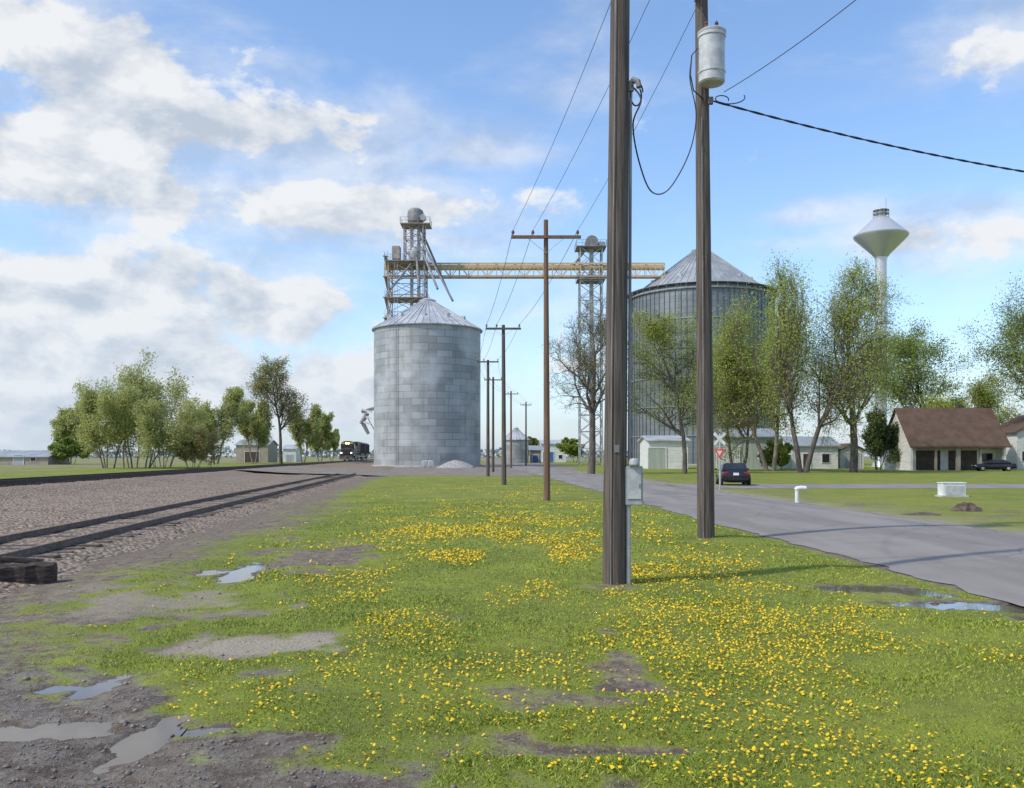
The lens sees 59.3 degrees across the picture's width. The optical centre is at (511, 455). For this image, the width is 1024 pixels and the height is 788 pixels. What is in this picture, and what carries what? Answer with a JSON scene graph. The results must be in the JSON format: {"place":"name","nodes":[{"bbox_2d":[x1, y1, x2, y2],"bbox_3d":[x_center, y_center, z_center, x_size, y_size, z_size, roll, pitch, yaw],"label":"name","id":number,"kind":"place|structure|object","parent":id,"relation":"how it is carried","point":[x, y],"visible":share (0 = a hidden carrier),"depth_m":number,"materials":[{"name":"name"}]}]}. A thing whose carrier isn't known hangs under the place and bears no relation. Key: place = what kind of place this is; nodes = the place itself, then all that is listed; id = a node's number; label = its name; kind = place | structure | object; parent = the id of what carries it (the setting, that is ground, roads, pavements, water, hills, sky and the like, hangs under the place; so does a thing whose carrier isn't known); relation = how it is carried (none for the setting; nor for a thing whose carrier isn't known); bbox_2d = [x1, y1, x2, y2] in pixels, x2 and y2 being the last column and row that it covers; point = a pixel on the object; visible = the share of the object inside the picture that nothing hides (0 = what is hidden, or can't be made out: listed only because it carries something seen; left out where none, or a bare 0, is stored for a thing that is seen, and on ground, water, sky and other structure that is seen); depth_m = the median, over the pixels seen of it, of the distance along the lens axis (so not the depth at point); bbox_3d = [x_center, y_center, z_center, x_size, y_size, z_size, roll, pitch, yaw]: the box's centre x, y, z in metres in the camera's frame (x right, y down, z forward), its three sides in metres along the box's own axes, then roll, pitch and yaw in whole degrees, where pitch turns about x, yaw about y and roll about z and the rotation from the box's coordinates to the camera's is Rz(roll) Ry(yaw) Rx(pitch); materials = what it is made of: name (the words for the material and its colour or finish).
{"place":"outdoors","nodes":[
{"label":"outdoors","id":0,"kind":"place"},
{"bbox_2d":[0,456,1023,787],"bbox_3d":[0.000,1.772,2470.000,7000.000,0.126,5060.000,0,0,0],"label":"ground","id":1,"kind":"structure","parent":0,"point":[1002,508],"depth_m":8.16,"materials":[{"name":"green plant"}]},
{"bbox_2d":[0,450,69,464],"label":"farm shed","id":2,"kind":"structure","parent":1,"relation":"on","point":[26,457],"depth_m":185.00,"materials":[{"name":"beige metal"}]},
{"bbox_2d":[13,454,23,464],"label":"door","id":3,"kind":"structure","parent":2,"relation":"in","point":[16,460],"depth_m":184.92,"materials":[{"name":"grey paint"}]},
{"bbox_2d":[33,685,75,693],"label":"puddle","id":4,"kind":"object","parent":1,"relation":"on","point":[56,689],"visible":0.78,"depth_m":6.96,"materials":[{"name":"liquid"}]},
{"bbox_2d":[0,721,115,740],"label":"puddle","id":5,"kind":"object","parent":1,"relation":"on","point":[73,730],"visible":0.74,"depth_m":5.90,"materials":[{"name":"liquid"}]},
{"bbox_2d":[49,398,84,463],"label":"tree","id":6,"kind":"object","parent":1,"relation":"on","point":[62,425],"visible":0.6,"depth_m":199.45,"materials":[{"name":"green plant"}]},
{"bbox_2d":[47,436,92,464],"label":"shrub","id":7,"kind":"object","parent":1,"relation":"on","point":[68,446],"visible":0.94,"depth_m":188.70,"materials":[{"name":"green plant"}]},
{"bbox_2d":[62,674,131,700],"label":"puddle","id":8,"kind":"object","parent":1,"relation":"on","point":[91,690],"visible":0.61,"depth_m":6.96,"materials":[{"name":"liquid"}]},
{"bbox_2d":[72,376,146,467],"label":"bushy tree","id":9,"kind":"object","parent":1,"relation":"on","point":[94,410],"visible":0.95,"depth_m":129.61,"materials":[{"name":"green plant"}]},
{"bbox_2d":[92,714,191,774],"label":"puddle","id":10,"kind":"object","parent":1,"relation":"on","point":[133,747],"visible":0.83,"depth_m":5.67,"materials":[{"name":"liquid"}]},
{"bbox_2d":[79,346,214,467],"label":"bushy tree","id":11,"kind":"object","parent":1,"relation":"on","point":[150,389],"visible":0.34,"depth_m":137.16,"materials":[{"name":"green plant"}]},
{"bbox_2d":[131,395,216,468],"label":"tree","id":12,"kind":"object","parent":1,"relation":"on","point":[154,430],"visible":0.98,"depth_m":126.67,"materials":[{"name":"green plant"}]},
{"bbox_2d":[165,423,223,467],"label":"shrub","id":13,"kind":"object","parent":1,"relation":"on","point":[202,447],"visible":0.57,"depth_m":129.26,"materials":[{"name":"green plant"}]},
{"bbox_2d":[0,460,394,599],"bbox_3d":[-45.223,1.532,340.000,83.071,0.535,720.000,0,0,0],"label":"ballast","id":14,"kind":"structure","parent":1,"relation":"on","point":[27,508],"depth_m":31.11,"materials":[{"name":"gravel"}]},
{"bbox_2d":[0,556,57,584],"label":"old timber","id":15,"kind":"object","parent":14,"relation":"on","point":[34,571],"visible":0.86,"depth_m":12.56,"materials":[{"name":"brown wood"}]},
{"bbox_2d":[0,473,358,563],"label":"railway track","id":16,"kind":"structure","parent":14,"relation":"on","point":[74,540],"depth_m":21.92,"materials":[{"name":"metal"}]},
{"bbox_2d":[0,459,373,486],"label":"railway track","id":17,"kind":"structure","parent":14,"relation":"on","point":[6,482],"depth_m":53.98,"materials":[{"name":"metal"}]},
{"bbox_2d":[339,441,359,460],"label":"locomotive","id":18,"kind":"object","parent":17,"relation":"on","point":[348,450],"visible":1,"depth_m":206.61,"materials":[{"name":"black paint"}]},
{"bbox_2d":[357,442,364,459],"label":"hopper car","id":19,"kind":"object","parent":17,"relation":"on","point":[361,447],"visible":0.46,"depth_m":229.04,"materials":[{"name":"paint"}]},
{"bbox_2d":[360,443,368,459],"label":"hopper car","id":20,"kind":"object","parent":17,"relation":"on","point":[366,448],"visible":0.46,"depth_m":250.25,"materials":[{"name":"paint"}]},
{"bbox_2d":[189,569,219,574],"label":"puddle","id":21,"kind":"object","parent":1,"relation":"on","point":[210,572],"visible":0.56,"depth_m":13.98,"materials":[{"name":"liquid"}]},
{"bbox_2d":[180,727,229,736],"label":"puddle","id":22,"kind":"object","parent":1,"relation":"on","point":[194,732],"visible":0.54,"depth_m":5.92,"materials":[{"name":"liquid"}]},
{"bbox_2d":[196,386,251,463],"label":"tree","id":23,"kind":"object","parent":1,"relation":"on","point":[231,400],"visible":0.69,"depth_m":204.95,"materials":[{"name":"green plant"}]},
{"bbox_2d":[214,562,267,582],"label":"puddle","id":24,"kind":"object","parent":1,"relation":"on","point":[241,574],"visible":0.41,"depth_m":13.85,"materials":[{"name":"liquid"}]},
{"bbox_2d":[237,398,274,463],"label":"tree","id":25,"kind":"object","parent":1,"relation":"on","point":[257,427],"visible":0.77,"depth_m":215.09,"materials":[{"name":"green plant"}]},
{"bbox_2d":[235,440,278,461],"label":"tan shed","id":26,"kind":"structure","parent":1,"relation":"on","point":[268,453],"depth_m":250.00,"materials":[{"name":"paint"}]},
{"bbox_2d":[244,451,259,461],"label":"door","id":27,"kind":"structure","parent":26,"relation":"in","point":[247,458],"depth_m":249.93,"materials":[{"name":"white paint"}]},
{"bbox_2d":[244,353,318,463],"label":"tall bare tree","id":28,"kind":"object","parent":1,"relation":"on","point":[262,385],"visible":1,"depth_m":183.68,"materials":[{"name":"green plant"}]},
{"bbox_2d":[282,445,302,461],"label":"white shed","id":29,"kind":"structure","parent":1,"relation":"on","point":[290,454],"depth_m":270.00,"materials":[{"name":"paint"}]},
{"bbox_2d":[286,403,324,462],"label":"bare tree","id":30,"kind":"object","parent":1,"relation":"on","point":[310,431],"visible":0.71,"depth_m":229.83,"materials":[{"name":"green plant"}]},
{"bbox_2d":[238,466,401,475],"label":"gravel crossing","id":31,"kind":"object","parent":1,"relation":"on","point":[318,470],"visible":0.99,"depth_m":91.49,"materials":[{"name":"grey gravel"}]},
{"bbox_2d":[306,411,335,461],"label":"bare tree","id":32,"kind":"object","parent":1,"relation":"on","point":[326,427],"visible":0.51,"depth_m":243.07,"materials":[{"name":"green plant"}]},
{"bbox_2d":[324,428,339,460],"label":"tree","id":33,"kind":"object","parent":1,"relation":"on","point":[335,445],"visible":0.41,"depth_m":259.48,"materials":[{"name":"green plant"}]},
{"bbox_2d":[383,208,453,319],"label":"elevator tower","id":34,"kind":"structure","parent":1,"relation":"on","point":[416,218],"depth_m":176.45,"materials":[{"name":"metal"}]},
{"bbox_2d":[384,263,664,278],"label":"conveyor bridge","id":35,"kind":"structure","parent":34,"relation":"attached to","point":[533,267],"depth_m":180.50,"materials":[{"name":"beige paint"}]},
{"bbox_2d":[359,298,482,466],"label":"grain bin","id":36,"kind":"object","parent":1,"relation":"on","point":[427,385],"visible":0.95,"depth_m":147.06,"materials":[{"name":"metal"}]},
{"bbox_2d":[434,454,439,464],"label":"door","id":37,"kind":"structure","parent":36,"relation":"in","point":[436,456],"depth_m":146.07,"materials":[{"name":"metal"}]},
{"bbox_2d":[5,445,870,457],"bbox_3d":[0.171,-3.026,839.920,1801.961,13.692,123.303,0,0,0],"label":"distant wood","id":38,"kind":"object","parent":1,"relation":"on","point":[313,454],"visible":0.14,"depth_m":822.16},
{"bbox_2d":[388,463,577,475],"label":"gravel yard","id":39,"kind":"structure","parent":1,"relation":"on","point":[478,471],"depth_m":111.36,"materials":[{"name":"grey gravel"}]},
{"bbox_2d":[423,460,432,467],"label":"utility cabinet","id":40,"kind":"object","parent":39,"relation":"on","point":[427,463],"visible":0.94,"depth_m":132.53,"materials":[{"name":"metal"}]},
{"bbox_2d":[436,460,474,467],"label":"gravel pile","id":41,"kind":"object","parent":39,"relation":"on","point":[455,464],"visible":0.94,"depth_m":133.90,"materials":[{"name":"gravel"}]},
{"bbox_2d":[477,359,498,475],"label":"utility pole","id":42,"kind":"object","parent":1,"relation":"on","point":[487,439],"visible":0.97,"depth_m":78.91,"materials":[{"name":"brown wood"}]},
{"bbox_2d":[484,377,501,471],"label":"utility pole","id":43,"kind":"object","parent":1,"relation":"on","point":[492,379],"visible":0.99,"depth_m":101.12,"materials":[{"name":"brown wood"}]},
{"bbox_2d":[485,324,520,484],"bbox_3d":[-0.526,-2.845,53.962,2.137,10.090,0.377,0,0,0],"label":"utility pole","id":44,"kind":"object","parent":1,"relation":"on","point":[503,328],"visible":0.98,"depth_m":53.89,"materials":[{"name":"brown wood"}]},
{"bbox_2d":[0,501,1023,787],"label":"grass","id":45,"kind":"structure","parent":1,"relation":"on","point":[688,661],"depth_m":7.83,"materials":[{"name":"green plant"}]},
{"bbox_2d":[507,391,517,467],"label":"utility pole","id":46,"kind":"object","parent":1,"relation":"on","point":[511,428],"visible":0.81,"depth_m":134.88,"materials":[{"name":"brown wood"}]},
{"bbox_2d":[506,427,529,462],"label":"grain bin","id":47,"kind":"object","parent":1,"relation":"on","point":[518,445],"visible":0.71,"depth_m":232.19,"materials":[{"name":"metal"}]},
{"bbox_2d":[525,402,526,465],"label":"utility pole","id":48,"kind":"object","parent":1,"relation":"on","point":[525,433],"visible":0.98,"depth_m":161.89,"materials":[{"name":"brown wood"}]},
{"bbox_2d":[528,436,538,456],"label":"tree","id":49,"kind":"object","parent":1,"relation":"on","point":[533,441],"visible":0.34,"depth_m":288.44,"materials":[{"name":"green plant"}]},
{"bbox_2d":[528,445,541,462],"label":"shed","id":50,"kind":"structure","parent":1,"relation":"on","point":[535,453],"depth_m":240.00,"materials":[{"name":"beige"}]},
{"bbox_2d":[511,219,580,500],"bbox_3d":[1.327,-3.517,35.172,2.722,11.436,0.362,0,0,0],"label":"utility pole","id":51,"kind":"object","parent":1,"relation":"on","point":[545,236],"visible":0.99,"depth_m":35.12,"materials":[{"name":"brown wood"}]},
{"bbox_2d":[73,478,1023,753],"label":"dandelion carpet","id":52,"kind":"object","parent":1,"relation":"on","point":[551,554],"visible":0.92,"depth_m":8.89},
{"bbox_2d":[539,440,565,461],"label":"white warehouse","id":53,"kind":"structure","parent":1,"relation":"on","point":[556,455],"depth_m":260.00,"materials":[{"name":"paint"}]},
{"bbox_2d":[555,437,584,461],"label":"tree","id":54,"kind":"object","parent":1,"relation":"on","point":[566,445],"visible":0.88,"depth_m":247.98,"materials":[{"name":"green plant"}]},
{"bbox_2d":[541,296,638,473],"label":"bare tree","id":55,"kind":"object","parent":1,"relation":"on","point":[585,365],"visible":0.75,"depth_m":90.17,"materials":[{"name":"grey plant"}]},
{"bbox_2d":[573,235,606,464],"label":"elevator tower","id":56,"kind":"structure","parent":1,"relation":"on","point":[592,245],"depth_m":181.10,"materials":[{"name":"metal"}]},
{"bbox_2d":[604,686,638,691],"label":"puddle","id":57,"kind":"object","parent":1,"relation":"on","point":[613,688],"visible":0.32,"depth_m":6.98,"materials":[{"name":"liquid"}]},
{"bbox_2d":[602,0,642,584],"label":"utility pole","id":58,"kind":"object","parent":1,"relation":"on","point":[623,488],"visible":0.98,"depth_m":12.24,"materials":[{"name":"brown wood"}]},
{"bbox_2d":[632,62,696,194],"bbox_3d":[2.728,-6.253,15.723,0.242,4.131,7.174,0,0,17],"label":"service cable","id":59,"kind":"object","parent":58,"relation":"attached to","point":[650,190],"visible":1,"depth_m":14.17,"materials":[{"name":"rubber"}]},
{"bbox_2d":[597,751,668,754],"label":"puddle","id":60,"kind":"object","parent":1,"relation":"on","point":[632,753],"visible":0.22,"depth_m":5.49,"materials":[{"name":"liquid"}]},
{"bbox_2d":[637,436,690,468],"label":"metal shed","id":61,"kind":"structure","parent":1,"relation":"on","point":[660,452],"depth_m":126.00,"materials":[{"name":"white metal"}]},
{"bbox_2d":[648,447,666,468],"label":"door","id":62,"kind":"structure","parent":61,"relation":"in","point":[657,456],"depth_m":125.92,"materials":[{"name":"white"}]},
{"bbox_2d":[601,303,732,473],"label":"budding tree","id":63,"kind":"object","parent":1,"relation":"on","point":[653,332],"visible":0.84,"depth_m":92.17,"materials":[{"name":"green plant"}]},
{"bbox_2d":[631,249,777,464],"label":"grain bin","id":64,"kind":"object","parent":1,"relation":"on","point":[673,288],"visible":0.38,"depth_m":174.17,"materials":[{"name":"metal"}]},
{"bbox_2d":[690,0,725,537],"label":"utility pole","id":65,"kind":"object","parent":1,"relation":"on","point":[710,70],"visible":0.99,"depth_m":19.14,"materials":[{"name":"brown wood"}]},
{"bbox_2d":[513,2,610,229],"bbox_3d":[1.286,-9.775,27.091,0.013,1.983,16.128,0,0,-9],"label":"power line","id":66,"kind":"object","parent":65,"relation":"attached to","point":[568,107],"visible":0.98,"depth_m":24.91,"materials":[{"name":"metal"}]},
{"bbox_2d":[533,0,649,229],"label":"power line","id":67,"kind":"object","parent":65,"relation":"attached to","point":[594,115],"visible":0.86,"depth_m":26.05,"materials":[{"name":"metal"}]},
{"bbox_2d":[579,11,694,227],"bbox_3d":[3.534,-9.775,27.091,0.013,1.983,16.053,0,0,-7],"label":"power line","id":68,"kind":"object","parent":65,"relation":"attached to","point":[646,107],"visible":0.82,"depth_m":24.50,"materials":[{"name":"metal"}]},
{"bbox_2d":[724,0,855,91],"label":"power line","id":69,"kind":"object","parent":65,"relation":"attached to","point":[794,45],"visible":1,"depth_m":16.64,"materials":[{"name":"metal"}]},
{"bbox_2d":[713,100,1023,171],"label":"service cable","id":70,"kind":"object","parent":65,"relation":"attached to","point":[854,137],"visible":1,"depth_m":20.30,"materials":[{"name":"rubber"}]},
{"bbox_2d":[714,432,725,489],"bbox_3d":[11.082,0.260,47.980,0.721,3.081,0.135,0,0,30],"label":"crossing sign","id":71,"kind":"object","parent":1,"relation":"on","point":[719,451],"visible":0.95,"depth_m":47.95,"materials":[{"name":"metal"}]},
{"bbox_2d":[696,428,781,468],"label":"metal building","id":72,"kind":"structure","parent":1,"relation":"on","point":[753,452],"depth_m":122.00,"materials":[{"name":"white metal"}]},
{"bbox_2d":[716,446,739,468],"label":"door","id":73,"kind":"structure","parent":72,"relation":"in","point":[726,448],"depth_m":121.93,"materials":[{"name":"white"}]},
{"bbox_2d":[679,330,800,465],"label":"leafy tree","id":74,"kind":"object","parent":1,"relation":"on","point":[727,415],"visible":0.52,"depth_m":109.21,"materials":[{"name":"green plant"}]},
{"bbox_2d":[712,282,821,470],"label":"leafy tree","id":75,"kind":"object","parent":1,"relation":"on","point":[739,328],"visible":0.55,"depth_m":108.39,"materials":[{"name":"green plant"}]},
{"bbox_2d":[757,439,793,468],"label":"shrub","id":76,"kind":"object","parent":1,"relation":"on","point":[784,456],"visible":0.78,"depth_m":111.05,"materials":[{"name":"green plant"}]},
{"bbox_2d":[794,486,806,502],"bbox_3d":[11.032,1.494,34.468,0.454,0.713,0.168,0,0,0],"label":"standpipe","id":77,"kind":"object","parent":1,"relation":"on","point":[797,488],"visible":0.88,"depth_m":34.40,"materials":[{"name":"metal"}]},
{"bbox_2d":[779,436,840,468],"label":"white house","id":78,"kind":"structure","parent":1,"relation":"on","point":[827,460],"depth_m":128.00,"materials":[{"name":"white paint"}]},
{"bbox_2d":[802,453,810,468],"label":"door","id":79,"kind":"structure","parent":78,"relation":"in","point":[804,455],"depth_m":127.93,"materials":[{"name":"white paint"}]},
{"bbox_2d":[821,453,829,462],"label":"window","id":80,"kind":"structure","parent":78,"relation":"in","point":[825,458],"depth_m":127.90,"materials":[{"name":"glass"}]},
{"bbox_2d":[749,246,910,472],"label":"tree","id":81,"kind":"object","parent":1,"relation":"on","point":[788,395],"visible":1,"depth_m":95.77,"materials":[{"name":"green plant"}]},
{"bbox_2d":[772,251,922,471],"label":"tree","id":82,"kind":"object","parent":1,"relation":"on","point":[853,465],"visible":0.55,"depth_m":99.59,"materials":[{"name":"green plant"}]},
{"bbox_2d":[838,443,865,467],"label":"white garage","id":83,"kind":"structure","parent":1,"relation":"on","point":[843,457],"depth_m":131.00,"materials":[{"name":"paint"}]},
{"bbox_2d":[844,452,860,467],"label":"door","id":84,"kind":"structure","parent":83,"relation":"in","point":[846,454],"depth_m":130.94,"materials":[{"name":"grey paint"}]},
{"bbox_2d":[806,583,951,596],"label":"puddle","id":85,"kind":"object","parent":1,"relation":"on","point":[880,588],"visible":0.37,"depth_m":12.22,"materials":[{"name":"liquid"}]},
{"bbox_2d":[860,404,901,469],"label":"shrub","id":86,"kind":"object","parent":1,"relation":"on","point":[879,440],"visible":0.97,"depth_m":116.97,"materials":[{"name":"green plant"}]},
{"bbox_2d":[853,315,990,417],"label":"leafy tree","id":87,"kind":"object","parent":1,"relation":"on","point":[915,353],"visible":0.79,"depth_m":132.81,"materials":[{"name":"green plant"}]},
{"bbox_2d":[883,405,1011,469],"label":"brown roofed house","id":88,"kind":"structure","parent":1,"relation":"on","point":[959,437],"depth_m":114.92,"materials":[{"name":"white"}]},
{"bbox_2d":[916,451,939,469],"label":"garage door","id":89,"kind":"structure","parent":88,"relation":"in","point":[924,459],"depth_m":114.93,"materials":[{"name":"wood"}]},
{"bbox_2d":[948,451,976,469],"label":"garage door","id":90,"kind":"structure","parent":88,"relation":"in","point":[968,458],"depth_m":114.93,"materials":[{"name":"wood"}]},
{"bbox_2d":[982,452,992,462],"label":"window","id":91,"kind":"structure","parent":88,"relation":"in","point":[986,456],"depth_m":114.88,"materials":[{"name":"glass"}]},
{"bbox_2d":[935,482,968,496],"bbox_3d":[19.449,1.482,39.812,1.150,0.645,0.750,0,0,0],"label":"utility box","id":92,"kind":"object","parent":1,"relation":"on","point":[951,489],"visible":0.98,"depth_m":39.52,"materials":[{"name":"white paint"}]},
{"bbox_2d":[881,599,1023,613],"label":"puddle","id":93,"kind":"object","parent":1,"relation":"on","point":[1012,608],"visible":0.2,"depth_m":10.84,"materials":[{"name":"liquid"}]},
{"bbox_2d":[951,502,982,511],"bbox_3d":[14.880,1.656,29.414,0.904,0.318,0.795,0,0,-41],"label":"dirt mound","id":94,"kind":"object","parent":1,"relation":"on","point":[966,507],"visible":0.97,"depth_m":29.27,"materials":[{"name":"brown soil"}]},
{"bbox_2d":[912,365,1023,423],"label":"leafy tree","id":95,"kind":"object","parent":1,"relation":"on","point":[980,400],"visible":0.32,"depth_m":128.94,"materials":[{"name":"green plant"}]},
{"bbox_2d":[950,272,1023,408],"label":"tall tree","id":96,"kind":"object","parent":1,"relation":"on","point":[1013,337],"visible":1,"depth_m":116.91,"materials":[{"name":"green plant"}]},
{"bbox_2d":[971,460,1016,470],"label":"parked car","id":97,"kind":"object","parent":1,"relation":"on","point":[1003,465],"visible":0.98,"depth_m":106.27,"materials":[{"name":"grey paint"}]},
{"bbox_2d":[1000,415,1023,469],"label":"white house","id":98,"kind":"structure","parent":1,"relation":"on","point":[1013,429],"depth_m":118.82,"materials":[{"name":"white paint"}]},
{"bbox_2d":[0,0,1023,455],"label":"sky","id":99,"kind":"structure","parent":0,"point":[213,187],"materials":[{"name":"blue"}]},
{"bbox_2d":[481,458,1023,606],"bbox_3d":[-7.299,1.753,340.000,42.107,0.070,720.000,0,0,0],"label":"road","id":100,"kind":"structure","parent":0,"point":[981,562],"depth_m":19.74,"materials":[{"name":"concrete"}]},
{"bbox_2d":[666,484,1023,487],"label":"side road","id":101,"kind":"structure","parent":0,"point":[856,485],"depth_m":53.18,"materials":[{"name":"grey asphalt"}]},
{"bbox_2d":[714,463,750,484],"bbox_3d":[13.530,1.115,55.160,2.100,1.370,4.680,0,0,9],"label":"parked car","id":102,"kind":"object","parent":101,"relation":"on","point":[735,473],"visible":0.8,"depth_m":53.23,"materials":[{"name":"blue paint"}]},
{"bbox_2d":[853,208,909,466],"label":"water tower","id":103,"kind":"structure","parent":0,"point":[881,237],"depth_m":148.58,"materials":[{"name":"silver metal"}]},
{"bbox_2d":[901,512,939,515],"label":"broken slab","id":104,"kind":"structure","parent":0,"point":[923,514],"depth_m":27.30,"materials":[{"name":"concrete"}]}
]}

